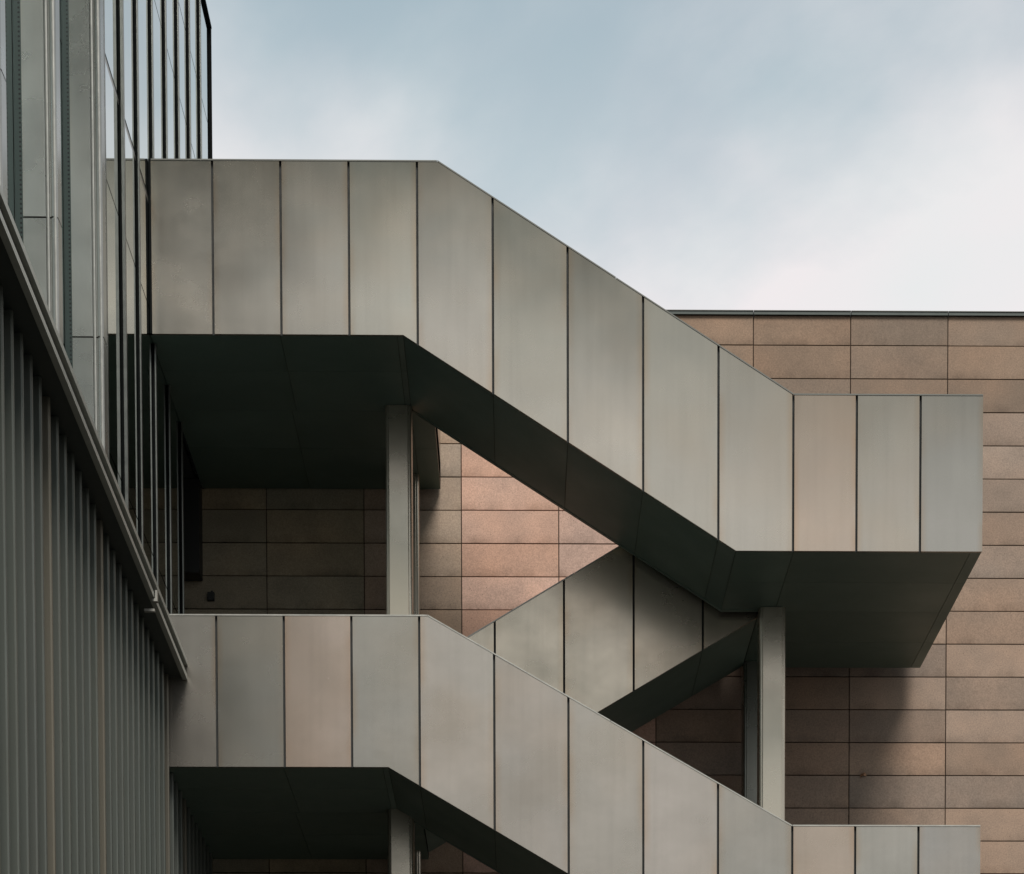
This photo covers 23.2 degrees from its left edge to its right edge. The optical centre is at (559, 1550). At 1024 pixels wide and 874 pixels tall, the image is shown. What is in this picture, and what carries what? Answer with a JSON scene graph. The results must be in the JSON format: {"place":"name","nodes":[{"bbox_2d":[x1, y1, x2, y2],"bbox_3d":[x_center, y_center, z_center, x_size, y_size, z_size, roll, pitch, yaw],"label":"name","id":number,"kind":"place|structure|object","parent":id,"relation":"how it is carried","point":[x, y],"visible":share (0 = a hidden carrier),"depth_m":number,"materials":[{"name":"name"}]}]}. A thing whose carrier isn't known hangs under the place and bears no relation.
{"place":"outdoors","nodes":[
{"label":"outdoors","id":0,"kind":"place"},
{"bbox_2d":[206,0,1023,311],"label":"sky","id":1,"kind":"structure","parent":0,"point":[866,155],"materials":[{"name":"blue"}]},
{"label":"ground","id":2,"kind":"structure","parent":0,"visible":0},
{"bbox_2d":[0,0,212,679],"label":"glass building","id":3,"kind":"structure","parent":2,"relation":"on","point":[102,102],"depth_m":21.84,"materials":[{"name":"grey"}]},
{"bbox_2d":[0,285,212,873],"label":"louvred wall","id":4,"kind":"structure","parent":2,"relation":"on","point":[88,785],"depth_m":19.38,"materials":[{"name":"metal"}]},
{"bbox_2d":[385,405,414,873],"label":"steel column","id":5,"kind":"structure","parent":2,"relation":"on","point":[399,551],"depth_m":27.19,"materials":[{"name":"metal"}]},
{"bbox_2d":[413,474,421,873],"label":"steel column","id":6,"kind":"structure","parent":2,"relation":"on","point":[416,571],"depth_m":29.15,"materials":[{"name":"metal"}]},
{"bbox_2d":[184,310,1023,873],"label":"stone wall","id":7,"kind":"structure","parent":2,"relation":"on","point":[936,738],"depth_m":29.70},
{"bbox_2d":[207,591,214,600],"bbox_3d":[-4.133,-11.332,29.615,0.080,0.110,0.056,0,3,-1],"label":"wall box","id":8,"kind":"object","parent":7,"relation":"attached to","point":[211,596],"visible":1,"depth_m":29.59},
{"bbox_2d":[741,661,756,803],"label":"steel column","id":9,"kind":"structure","parent":2,"relation":"on","point":[749,740],"depth_m":29.29,"materials":[{"name":"metal"}]},
{"bbox_2d":[757,607,784,819],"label":"steel column","id":10,"kind":"structure","parent":2,"relation":"on","point":[771,709],"depth_m":27.36,"materials":[{"name":"metal"}]},
{"bbox_2d":[148,158,982,667],"bbox_3d":[0.053,-12.270,27.510,8.490,3.876,4.206,0,3,-1],"label":"stair run","id":11,"kind":"object","parent":10,"relation":"on","point":[310,320],"visible":1,"depth_m":25.50,"materials":[{"name":"metal"}]},
{"bbox_2d":[168,614,980,873],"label":"stair run","id":12,"kind":"object","parent":10,"relation":"attached to","point":[314,736],"visible":0.84,"depth_m":25.63,"materials":[{"name":"metal"}]},
{"bbox_2d":[425,546,756,851],"bbox_3d":[0.225,-10.075,28.480,3.895,3.763,1.794,0,3,-1],"label":"stair run","id":13,"kind":"object","parent":12,"relation":"on","point":[623,638],"visible":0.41,"depth_m":27.60,"materials":[{"name":"metal"}]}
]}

